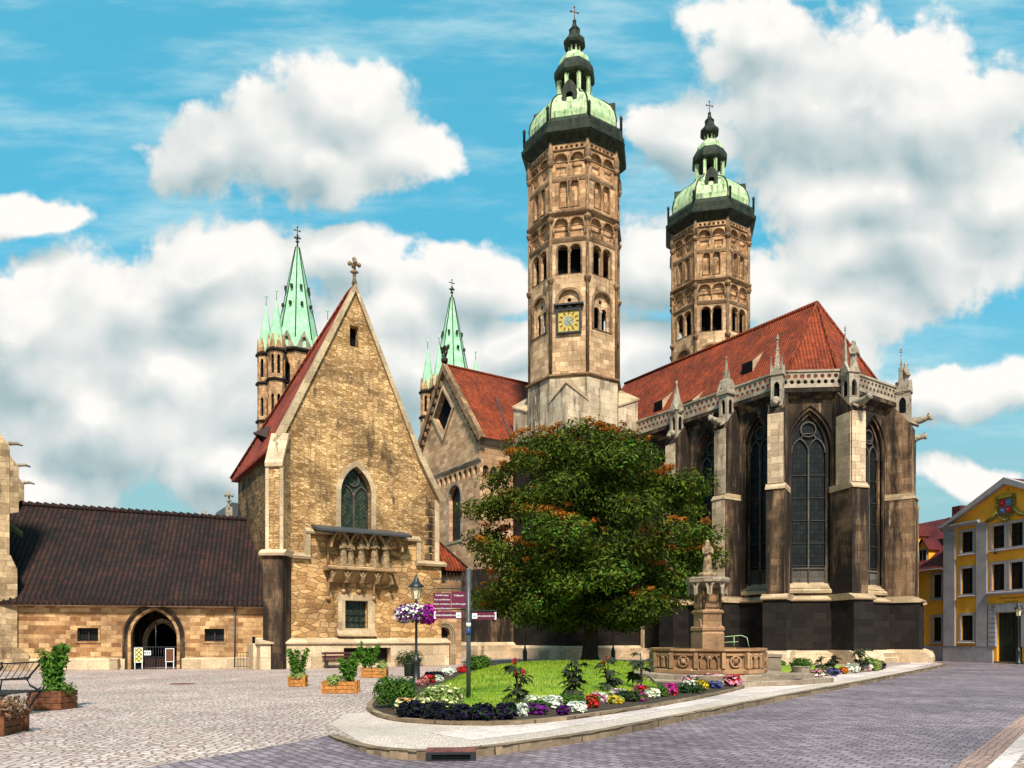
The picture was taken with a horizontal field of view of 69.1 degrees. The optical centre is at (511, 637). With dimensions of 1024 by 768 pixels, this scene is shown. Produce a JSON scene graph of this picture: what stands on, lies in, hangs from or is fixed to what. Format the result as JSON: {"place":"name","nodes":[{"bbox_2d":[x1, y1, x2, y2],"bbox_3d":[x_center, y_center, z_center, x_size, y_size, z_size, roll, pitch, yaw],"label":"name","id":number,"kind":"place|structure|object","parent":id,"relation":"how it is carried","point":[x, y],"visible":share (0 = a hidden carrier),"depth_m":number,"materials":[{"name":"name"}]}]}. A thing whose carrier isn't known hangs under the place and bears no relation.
{"place":"outdoors","nodes":[
{"label":"outdoors","id":0,"kind":"place"},
{"bbox_2d":[0,433,34,670],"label":"parish church","id":1,"kind":"structure","parent":0,"point":[11,489],"depth_m":35.96,"materials":[{"name":"stone"}]},
{"bbox_2d":[255,226,328,430],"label":"spired tower","id":2,"kind":"structure","parent":0,"point":[287,340],"depth_m":92.34,"materials":[{"name":"metal"}]},
{"bbox_2d":[419,279,477,431],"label":"spired tower","id":3,"kind":"structure","parent":0,"point":[451,337],"depth_m":107.25,"materials":[{"name":"metal"}]},
{"bbox_2d":[0,658,1023,767],"bbox_3d":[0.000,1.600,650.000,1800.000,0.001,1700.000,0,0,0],"label":"ground","id":4,"kind":"structure","parent":0,"point":[140,717],"depth_m":15.48,"materials":[{"name":"stone"}]},
{"bbox_2d":[0,710,28,736],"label":"planter","id":5,"kind":"object","parent":4,"relation":"on","point":[13,724],"visible":0.91,"depth_m":12.40,"materials":[{"name":"brown wood"}]},
{"bbox_2d":[0,693,33,719],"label":"heather","id":6,"kind":"object","parent":5,"relation":"in","point":[12,704],"visible":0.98,"depth_m":12.39,"materials":[{"name":"plant"}]},
{"bbox_2d":[0,660,42,707],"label":"park bench","id":7,"kind":"object","parent":4,"relation":"on","point":[3,693],"visible":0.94,"depth_m":15.68,"materials":[{"name":"black metal"}]},
{"bbox_2d":[26,689,77,709],"bbox_3d":[-10.350,1.384,16.750,0.939,0.408,0.985,0,0,0],"label":"planter","id":8,"kind":"object","parent":4,"relation":"on","point":[52,700],"visible":0.72,"depth_m":16.40,"materials":[{"name":"brown wood"}]},
{"bbox_2d":[33,643,77,696],"bbox_3d":[-10.235,0.753,16.744,0.992,1.321,0.678,0,0,26],"label":"potted shrub","id":9,"kind":"object","parent":8,"relation":"in","point":[53,671],"visible":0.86,"depth_m":16.73,"materials":[{"name":"green plant"}]},
{"bbox_2d":[108,658,119,669],"bbox_3d":[-19.794,1.320,37.018,0.440,0.560,0.360,0,0,-14],"label":"guard stone","id":10,"kind":"object","parent":4,"relation":"on","point":[113,663],"visible":1,"depth_m":36.88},
{"bbox_2d":[0,500,262,669],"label":"gatehouse","id":11,"kind":"object","parent":4,"relation":"on","point":[98,587],"visible":0.95,"depth_m":38.73,"materials":[{"name":"tile"}]},
{"bbox_2d":[75,626,100,642],"bbox_3d":[-21.093,-0.150,37.088,1.132,0.860,0.548,0,0,0],"label":"window","id":12,"kind":"structure","parent":11,"relation":"in","point":[87,634],"depth_m":37.14,"materials":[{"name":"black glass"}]},
{"bbox_2d":[202,627,225,642],"bbox_3d":[-15.391,-0.130,38.561,1.151,0.860,0.553,0,0,0],"label":"window","id":13,"kind":"structure","parent":11,"relation":"in","point":[209,634],"depth_m":38.61,"materials":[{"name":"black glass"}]},
{"bbox_2d":[134,648,142,668],"bbox_3d":[-18.994,1.055,37.836,0.400,1.090,0.055,0,0,-14],"label":"notice board","id":14,"kind":"object","parent":4,"relation":"on","point":[138,655],"visible":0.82,"depth_m":37.83,"materials":[{"name":"white paint"}]},
{"bbox_2d":[165,648,173,668],"bbox_3d":[-17.570,1.075,38.204,0.420,1.050,0.055,0,0,-14],"label":"notice board","id":15,"kind":"object","parent":4,"relation":"on","point":[169,654],"visible":1,"depth_m":38.19,"materials":[{"name":"brown paint"}]},
{"bbox_2d":[216,490,237,516],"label":"distant gable","id":16,"kind":"structure","parent":4,"relation":"on","point":[231,509],"depth_m":62.12,"materials":[{"name":"stone"}]},
{"bbox_2d":[288,675,307,686],"bbox_3d":[-7.020,1.420,24.400,0.554,0.360,0.554,0,0,-6],"label":"planter","id":17,"kind":"object","parent":4,"relation":"on","point":[299,681],"visible":0.91,"depth_m":24.17,"materials":[{"name":"orange wood"}]},
{"bbox_2d":[285,647,309,678],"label":"potted shrub","id":18,"kind":"object","parent":17,"relation":"in","point":[297,665],"visible":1,"depth_m":24.25,"materials":[{"name":"green plant"}]},
{"bbox_2d":[322,652,350,668],"bbox_3d":[-9.090,1.180,38.968,1.600,0.840,0.500,0,0,-33],"label":"wall bench","id":19,"kind":"object","parent":4,"relation":"on","point":[326,660],"depth_m":38.93,"materials":[{"name":"brown wood"}]},
{"bbox_2d":[230,257,450,669],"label":"chapel","id":20,"kind":"structure","parent":4,"relation":"on","point":[340,496],"depth_m":40.50,"materials":[{"name":"beige stone"}]},
{"bbox_2d":[336,460,375,529],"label":"lancet window","id":21,"kind":"structure","parent":20,"relation":"in","point":[352,498],"depth_m":41.05,"materials":[{"name":"green glass"}]},
{"bbox_2d":[337,594,376,635],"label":"square window","id":22,"kind":"structure","parent":20,"relation":"in","point":[351,607],"depth_m":40.65,"materials":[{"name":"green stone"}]},
{"bbox_2d":[321,680,359,693],"bbox_3d":[-4.950,1.420,21.500,1.014,0.360,0.544,0,0,-3],"label":"planter","id":23,"kind":"object","parent":4,"relation":"on","point":[347,687],"visible":1,"depth_m":21.28,"materials":[{"name":"orange wood"}]},
{"bbox_2d":[326,651,360,686],"bbox_3d":[-4.886,0.918,21.546,1.009,1.084,0.628,0,0,-22],"label":"potted shrub","id":24,"kind":"object","parent":23,"relation":"in","point":[347,669],"visible":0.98,"depth_m":21.45,"materials":[{"name":"green plant"}]},
{"bbox_2d":[361,667,388,677],"bbox_3d":[-5.500,1.400,29.800,1.014,0.400,0.594,0,0,0],"label":"planter","id":25,"kind":"object","parent":4,"relation":"on","point":[370,673],"visible":0.83,"depth_m":29.55,"materials":[{"name":"orange wood"}]},
{"bbox_2d":[357,641,387,673],"bbox_3d":[-5.606,0.825,29.771,1.338,1.438,0.661,0,0,0],"label":"potted shrub","id":26,"kind":"object","parent":25,"relation":"in","point":[370,661],"visible":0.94,"depth_m":29.77,"materials":[{"name":"green plant"}]},
{"bbox_2d":[395,650,422,665],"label":"shrub","id":27,"kind":"object","parent":4,"relation":"on","point":[409,655],"visible":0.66,"depth_m":41.08,"materials":[{"name":"plant"}]},
{"bbox_2d":[439,541,467,664],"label":"lean to","id":28,"kind":"object","parent":4,"relation":"on","point":[456,567],"visible":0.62,"depth_m":44.41,"materials":[{"name":"beige stone"}]},
{"bbox_2d":[441,622,455,664],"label":"doorway","id":29,"kind":"structure","parent":28,"relation":"in","point":[443,632],"depth_m":44.34,"materials":[{"name":"beige stone"}]},
{"bbox_2d":[418,345,527,657],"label":"transept","id":30,"kind":"structure","parent":4,"relation":"on","point":[467,426],"depth_m":60.24,"materials":[{"name":"beige stone"}]},
{"bbox_2d":[432,385,454,440],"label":"diamond window","id":31,"kind":"structure","parent":30,"relation":"in","point":[447,410],"depth_m":62.84,"materials":[{"name":"stone"}]},
{"bbox_2d":[446,482,461,544],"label":"window","id":32,"kind":"structure","parent":30,"relation":"in","point":[457,496],"depth_m":61.34,"materials":[{"name":"black glass"}]},
{"bbox_2d":[366,665,744,725],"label":"bed kerb","id":33,"kind":"structure","parent":4,"relation":"on","point":[371,709],"depth_m":14.52,"materials":[{"name":"stone"}]},
{"bbox_2d":[510,6,641,659],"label":"church tower","id":34,"kind":"structure","parent":4,"relation":"on","point":[573,156],"depth_m":55.19,"materials":[{"name":"stone"}]},
{"bbox_2d":[532,295,547,340],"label":"arched window","id":35,"kind":"structure","parent":34,"relation":"in","point":[542,308],"depth_m":56.33,"materials":[{"name":"stone"}]},
{"bbox_2d":[556,287,581,326],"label":"arched window","id":36,"kind":"structure","parent":34,"relation":"in","point":[574,297],"depth_m":54.88,"materials":[{"name":"stone"}]},
{"bbox_2d":[592,290,612,333],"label":"arched window","id":37,"kind":"structure","parent":34,"relation":"in","point":[596,298],"depth_m":55.44,"materials":[{"name":"stone"}]},
{"bbox_2d":[666,100,755,574],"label":"church tower","id":38,"kind":"structure","parent":4,"relation":"on","point":[711,221],"depth_m":65.45,"materials":[{"name":"stone"}]},
{"bbox_2d":[634,540,833,686],"bbox_3d":[7.200,-1.003,27.400,6.691,5.206,6.691,0,0,-29],"label":"fountain","id":39,"kind":"object","parent":4,"relation":"on","point":[707,651],"visible":0.99,"depth_m":26.11,"materials":[{"name":"stone"}]},
{"bbox_2d":[621,301,934,664],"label":"choir","id":40,"kind":"structure","parent":4,"relation":"on","point":[804,419],"depth_m":48.28,"materials":[{"name":"stone"}]},
{"bbox_2d":[638,627,644,647],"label":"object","id":41,"kind":"structure","parent":40,"relation":"in","point":[641,634],"depth_m":56.47,"materials":[{"name":"beige stone"}]},
{"bbox_2d":[694,429,713,571],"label":"window","id":42,"kind":"structure","parent":40,"relation":"in","point":[708,460],"depth_m":52.13,"materials":[{"name":"black glass"}]},
{"bbox_2d":[741,414,766,595],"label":"window","id":43,"kind":"structure","parent":40,"relation":"in","point":[756,578],"depth_m":48.69,"materials":[{"name":"black glass"}]},
{"bbox_2d":[789,406,831,592],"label":"window","id":44,"kind":"structure","parent":40,"relation":"in","point":[808,455],"depth_m":46.89,"materials":[{"name":"grey glass"}]},
{"bbox_2d":[866,416,887,595],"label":"window","id":45,"kind":"structure","parent":40,"relation":"in","point":[872,454],"depth_m":49.17,"materials":[{"name":"black glass"}]},
{"bbox_2d":[919,477,1023,662],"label":"yellow house","id":46,"kind":"structure","parent":4,"relation":"on","point":[971,574],"depth_m":51.01,"materials":[{"name":"paint"}]},
{"bbox_2d":[929,572,942,600],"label":"window","id":47,"kind":"structure","parent":46,"relation":"in","point":[938,579],"depth_m":55.06,"materials":[{"name":"grey paint"}]},
{"bbox_2d":[929,615,942,643],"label":"window","id":48,"kind":"structure","parent":46,"relation":"in","point":[938,619],"depth_m":55.01,"materials":[{"name":"grey paint"}]},
{"bbox_2d":[957,528,975,555],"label":"window","id":49,"kind":"structure","parent":46,"relation":"in","point":[968,537],"depth_m":52.04,"materials":[{"name":"grey paint"}]},
{"bbox_2d":[957,565,975,596],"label":"window","id":50,"kind":"structure","parent":46,"relation":"in","point":[968,573],"depth_m":51.99,"materials":[{"name":"grey paint"}]},
{"bbox_2d":[957,613,975,642],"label":"window","id":51,"kind":"structure","parent":46,"relation":"in","point":[968,620],"depth_m":51.99,"materials":[{"name":"grey paint"}]},
{"bbox_2d":[988,522,1006,551],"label":"window","id":52,"kind":"structure","parent":46,"relation":"in","point":[1000,532],"depth_m":49.69,"materials":[{"name":"grey paint"}]},
{"bbox_2d":[989,560,1006,592],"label":"window","id":53,"kind":"structure","parent":46,"relation":"in","point":[1000,569],"depth_m":49.69,"materials":[{"name":"grey paint"}]},
{"bbox_2d":[1005,519,1023,549],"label":"window","id":54,"kind":"structure","parent":46,"relation":"in","point":[1017,528],"depth_m":48.45,"materials":[{"name":"grey paint"}]},
{"bbox_2d":[1007,559,1023,591],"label":"window","id":55,"kind":"structure","parent":46,"relation":"in","point":[1018,566],"depth_m":48.46,"materials":[{"name":"grey paint"}]},
{"bbox_2d":[0,0,1023,523],"label":"sky","id":56,"kind":"structure","parent":0,"point":[161,161],"materials":[{"name":"blue"}]},
{"bbox_2d":[433,659,657,707],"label":"lawn","id":57,"kind":"structure","parent":0,"point":[554,686],"depth_m":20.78,"materials":[{"name":"plant"}]},
{"bbox_2d":[523,618,526,661],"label":"street lamp","id":58,"kind":"object","parent":57,"relation":"on","point":[524,654],"visible":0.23,"depth_m":41.46,"materials":[{"name":"black metal"}]},
{"bbox_2d":[559,657,590,698],"bbox_3d":[1.454,0.996,17.514,0.829,1.096,0.822,0,0,0],"label":"castor plant","id":59,"kind":"object","parent":57,"relation":"on","point":[574,680],"visible":0.99,"depth_m":17.38,"materials":[{"name":"green plant"}]},
{"bbox_2d":[454,416,733,660],"bbox_3d":[4.413,-5.271,41.604,15.348,13.441,15.000,0,0,0],"label":"tree","id":60,"kind":"object","parent":57,"relation":"on","point":[571,582],"visible":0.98,"depth_m":38.20,"materials":[{"name":"green plant"}]},
{"bbox_2d":[625,652,654,684],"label":"castor plant","id":61,"kind":"object","parent":57,"relation":"on","point":[632,675],"visible":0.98,"depth_m":20.97,"materials":[{"name":"green plant"}]},
{"bbox_2d":[372,666,739,720],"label":"soil","id":62,"kind":"structure","parent":0,"point":[387,709],"depth_m":17.29,"materials":[{"name":"soil"}]},
{"bbox_2d":[372,674,416,705],"bbox_3d":[-2.569,1.187,16.326,0.993,0.791,0.714,0,0,0],"label":"shrub","id":63,"kind":"object","parent":62,"relation":"on","point":[387,687],"visible":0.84,"depth_m":16.18,"materials":[{"name":"plant"}]},
{"bbox_2d":[395,699,425,717],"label":"flower clump","id":64,"kind":"object","parent":62,"relation":"on","point":[409,709],"visible":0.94,"depth_m":14.14,"materials":[{"name":"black plant"}]},
{"bbox_2d":[408,574,423,682],"bbox_3d":[-3.270,-0.280,25.400,0.499,3.760,0.499,0,0,23],"label":"street lamp","id":65,"kind":"object","parent":62,"relation":"on","point":[416,586],"visible":0.85,"depth_m":25.32,"materials":[{"name":"black metal"}]},
{"bbox_2d":[404,663,412,676],"bbox_3d":[-3.465,1.090,25.350,0.450,0.460,0.323,0,0,0],"label":"litter bin","id":66,"kind":"object","parent":65,"relation":"attached to","point":[408,669],"visible":0.98,"depth_m":25.23,"materials":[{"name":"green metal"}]},
{"bbox_2d":[394,602,436,625],"bbox_3d":[-3.249,-0.797,25.396,1.531,0.785,1.568,0,0,0],"label":"flower basket","id":67,"kind":"object","parent":65,"relation":"attached to","point":[412,613],"visible":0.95,"depth_m":24.95,"materials":[{"name":"white plant"}]},
{"bbox_2d":[416,675,428,684],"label":"flower clump","id":68,"kind":"object","parent":62,"relation":"on","point":[423,680],"visible":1,"depth_m":23.80,"materials":[{"name":"pink plant"}]},
{"bbox_2d":[420,700,447,719],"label":"flower clump","id":69,"kind":"object","parent":62,"relation":"on","point":[434,711],"visible":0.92,"depth_m":13.84,"materials":[{"name":"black plant"}]},
{"bbox_2d":[414,683,464,707],"bbox_3d":[-1.491,1.272,15.366,1.086,0.666,0.907,0,0,0],"label":"shrub","id":70,"kind":"object","parent":62,"relation":"on","point":[444,694],"visible":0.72,"depth_m":15.15,"materials":[{"name":"green plant"}]},
{"bbox_2d":[439,667,456,674],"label":"flower clump","id":71,"kind":"object","parent":62,"relation":"on","point":[448,671],"visible":0.95,"depth_m":30.46,"materials":[{"name":"white plant"}]},
{"bbox_2d":[442,703,473,720],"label":"flower clump","id":72,"kind":"object","parent":62,"relation":"on","point":[456,712],"visible":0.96,"depth_m":13.63,"materials":[{"name":"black plant"}]},
{"bbox_2d":[433,567,497,697],"bbox_3d":[-1.106,-0.040,17.888,1.531,3.280,0.476,0,0,0],"label":"signpost","id":73,"kind":"object","parent":62,"relation":"on","point":[449,601],"visible":0.98,"depth_m":17.71,"materials":[{"name":"metal"}]},
{"bbox_2d":[463,654,491,669],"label":"shrub","id":74,"kind":"object","parent":62,"relation":"on","point":[480,662],"visible":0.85,"depth_m":35.07,"materials":[{"name":"plant"}]},
{"bbox_2d":[469,702,495,720],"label":"flower clump","id":75,"kind":"object","parent":62,"relation":"on","point":[484,711],"visible":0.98,"depth_m":13.64,"materials":[{"name":"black plant"}]},
{"bbox_2d":[494,701,517,719],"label":"flower clump","id":76,"kind":"object","parent":62,"relation":"on","point":[507,710],"visible":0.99,"depth_m":13.89,"materials":[{"name":"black plant"}]},
{"bbox_2d":[502,658,534,702],"bbox_3d":[0.124,0.980,16.700,0.794,1.089,0.709,0,0,0],"label":"castor plant","id":77,"kind":"object","parent":62,"relation":"on","point":[517,690],"visible":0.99,"depth_m":16.65,"materials":[{"name":"green plant"}]},
{"bbox_2d":[516,702,528,715],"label":"flower clump","id":78,"kind":"object","parent":62,"relation":"on","point":[523,709],"visible":0.98,"depth_m":14.52,"materials":[{"name":"white plant"}]},
{"bbox_2d":[523,695,547,704],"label":"flower clump","id":79,"kind":"object","parent":62,"relation":"on","point":[532,697],"visible":0.2,"depth_m":16.19,"materials":[{"name":"white plant"}]},
{"bbox_2d":[526,703,548,714],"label":"flower clump","id":80,"kind":"object","parent":62,"relation":"on","point":[537,709],"visible":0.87,"depth_m":14.75,"materials":[{"name":"purple plant"}]},
{"bbox_2d":[545,695,562,708],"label":"flower clump","id":81,"kind":"object","parent":62,"relation":"on","point":[553,701],"visible":0.92,"depth_m":15.84,"materials":[{"name":"white plant"}]},
{"bbox_2d":[555,705,569,714],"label":"flower clump","id":82,"kind":"object","parent":62,"relation":"on","point":[562,709],"visible":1,"depth_m":14.76,"materials":[{"name":"purple plant"}]},
{"bbox_2d":[559,693,585,704],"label":"foliage plant","id":83,"kind":"object","parent":62,"relation":"on","point":[567,698],"visible":0.52,"depth_m":16.21,"materials":[{"name":"plant"}]},
{"bbox_2d":[567,700,586,712],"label":"flower clump","id":84,"kind":"object","parent":62,"relation":"on","point":[575,706],"visible":0.98,"depth_m":15.16,"materials":[{"name":"white plant"}]},
{"bbox_2d":[585,693,600,707],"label":"flower clump","id":85,"kind":"object","parent":62,"relation":"on","point":[592,700],"visible":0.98,"depth_m":16.17,"materials":[{"name":"red plant"}]},
{"bbox_2d":[594,656,623,691],"bbox_3d":[2.583,0.982,19.818,0.796,1.006,0.807,0,0,0],"label":"castor plant","id":86,"kind":"object","parent":62,"relation":"on","point":[610,682],"visible":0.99,"depth_m":19.68,"materials":[{"name":"green plant"}]},
{"bbox_2d":[607,695,624,703],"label":"flower clump","id":87,"kind":"object","parent":62,"relation":"on","point":[614,699],"visible":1,"depth_m":17.09,"materials":[{"name":"yellow plant"}]},
{"bbox_2d":[612,689,644,701],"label":"foliage plant","id":88,"kind":"object","parent":62,"relation":"on","point":[623,693],"visible":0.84,"depth_m":17.72,"materials":[{"name":"plant"}]},
{"bbox_2d":[644,688,659,697],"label":"flower clump","id":89,"kind":"object","parent":62,"relation":"on","point":[652,692],"visible":0.94,"depth_m":18.71,"materials":[{"name":"white plant"}]},
{"bbox_2d":[643,685,669,696],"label":"foliage plant","id":90,"kind":"object","parent":62,"relation":"on","point":[663,689],"visible":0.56,"depth_m":19.23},
{"bbox_2d":[663,683,677,695],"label":"flower clump","id":91,"kind":"object","parent":62,"relation":"on","point":[673,688],"visible":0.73,"depth_m":19.72,"materials":[{"name":"pink plant"}]},
{"bbox_2d":[678,682,705,693],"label":"foliage plant","id":92,"kind":"object","parent":62,"relation":"on","point":[687,689],"visible":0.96,"depth_m":20.45,"materials":[{"name":"plant"}]},
{"bbox_2d":[722,674,742,686],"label":"flower clump","id":93,"kind":"object","parent":62,"relation":"on","point":[733,680],"visible":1,"depth_m":23.40,"materials":[{"name":"pink plant"}]},
{"bbox_2d":[146,661,1023,767],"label":"road","id":94,"kind":"structure","parent":0,"point":[951,714],"depth_m":12.68,"materials":[{"name":"stone"}]},
{"bbox_2d":[328,662,945,759],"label":"kerb","id":95,"kind":"structure","parent":94,"relation":"on","point":[484,750],"depth_m":12.72,"materials":[{"name":"stone"}]},
{"bbox_2d":[426,747,475,760],"bbox_3d":[-0.858,1.645,10.506,0.700,0.150,0.310,0,0,-3],"label":"storm drain","id":96,"kind":"object","parent":95,"relation":"in","point":[450,753],"visible":1,"depth_m":10.37,"materials":[{"name":"black metal"}]},
{"bbox_2d":[954,714,1023,767],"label":"gutter","id":97,"kind":"object","parent":94,"relation":"on","point":[989,752],"visible":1,"depth_m":11.62,"materials":[{"name":"stone"}]},
{"bbox_2d":[987,733,1023,767],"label":"kerb","id":98,"kind":"structure","parent":94,"relation":"on","point":[1011,755],"depth_m":10.01,"materials":[{"name":"stone"}]},
{"bbox_2d":[1013,602,1023,663],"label":"street lamp","id":99,"kind":"object","parent":94,"relation":"on","point":[1018,608],"visible":1,"depth_m":44.72,"materials":[{"name":"black metal"}]},
{"bbox_2d":[332,668,921,748],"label":"pavement","id":100,"kind":"structure","parent":0,"point":[367,728],"depth_m":13.06,"materials":[{"name":"stone"}]},
{"bbox_2d":[765,654,782,671],"bbox_3d":[10.600,1.125,30.200,0.650,0.950,0.650,0,0,11],"label":"stone post","id":101,"kind":"object","parent":100,"relation":"on","point":[774,662],"visible":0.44,"depth_m":29.92,"materials":[{"name":"stone"}]},
{"bbox_2d":[791,666,811,672],"bbox_3d":[11.150,1.340,28.700,0.800,0.520,0.761,0,0,0],"label":"stone pot","id":102,"kind":"object","parent":100,"relation":"on","point":[800,669],"visible":0.64,"depth_m":28.41,"materials":[{"name":"stone"}]},
{"bbox_2d":[788,657,812,667],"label":"grass tuft","id":103,"kind":"object","parent":102,"relation":"in","point":[800,661],"visible":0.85,"depth_m":28.52,"materials":[{"name":"plant"}]},
{"bbox_2d":[433,662,931,739],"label":"slab pavement","id":104,"kind":"structure","parent":0,"point":[487,732],"depth_m":15.21,"materials":[{"name":"stone"}]},
{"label":"soil","id":105,"kind":"structure","parent":0,"visible":0},
{"bbox_2d":[781,665,844,672],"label":"lawn","id":106,"kind":"structure","parent":105,"relation":"on","point":[786,668],"depth_m":35.08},
{"bbox_2d":[812,656,829,670],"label":"castor plant","id":107,"kind":"object","parent":105,"relation":"on","point":[823,667],"visible":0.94,"depth_m":31.61,"materials":[{"name":"green plant"}]},
{"bbox_2d":[825,655,842,667],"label":"castor plant","id":108,"kind":"object","parent":105,"relation":"on","point":[832,661],"visible":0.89,"depth_m":32.28,"materials":[{"name":"green plant"}]},
{"bbox_2d":[843,663,860,672],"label":"flower clump","id":109,"kind":"object","parent":105,"relation":"on","point":[855,668],"visible":0.84,"depth_m":33.19,"materials":[{"name":"white plant"}]},
{"bbox_2d":[851,648,872,667],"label":"castor plant","id":110,"kind":"object","parent":105,"relation":"on","point":[859,654],"visible":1,"depth_m":34.58,"materials":[{"name":"green plant"}]},
{"bbox_2d":[862,657,881,670],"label":"shrub","id":111,"kind":"object","parent":105,"relation":"on","point":[876,664],"visible":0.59,"depth_m":35.19,"materials":[{"name":"plant"}]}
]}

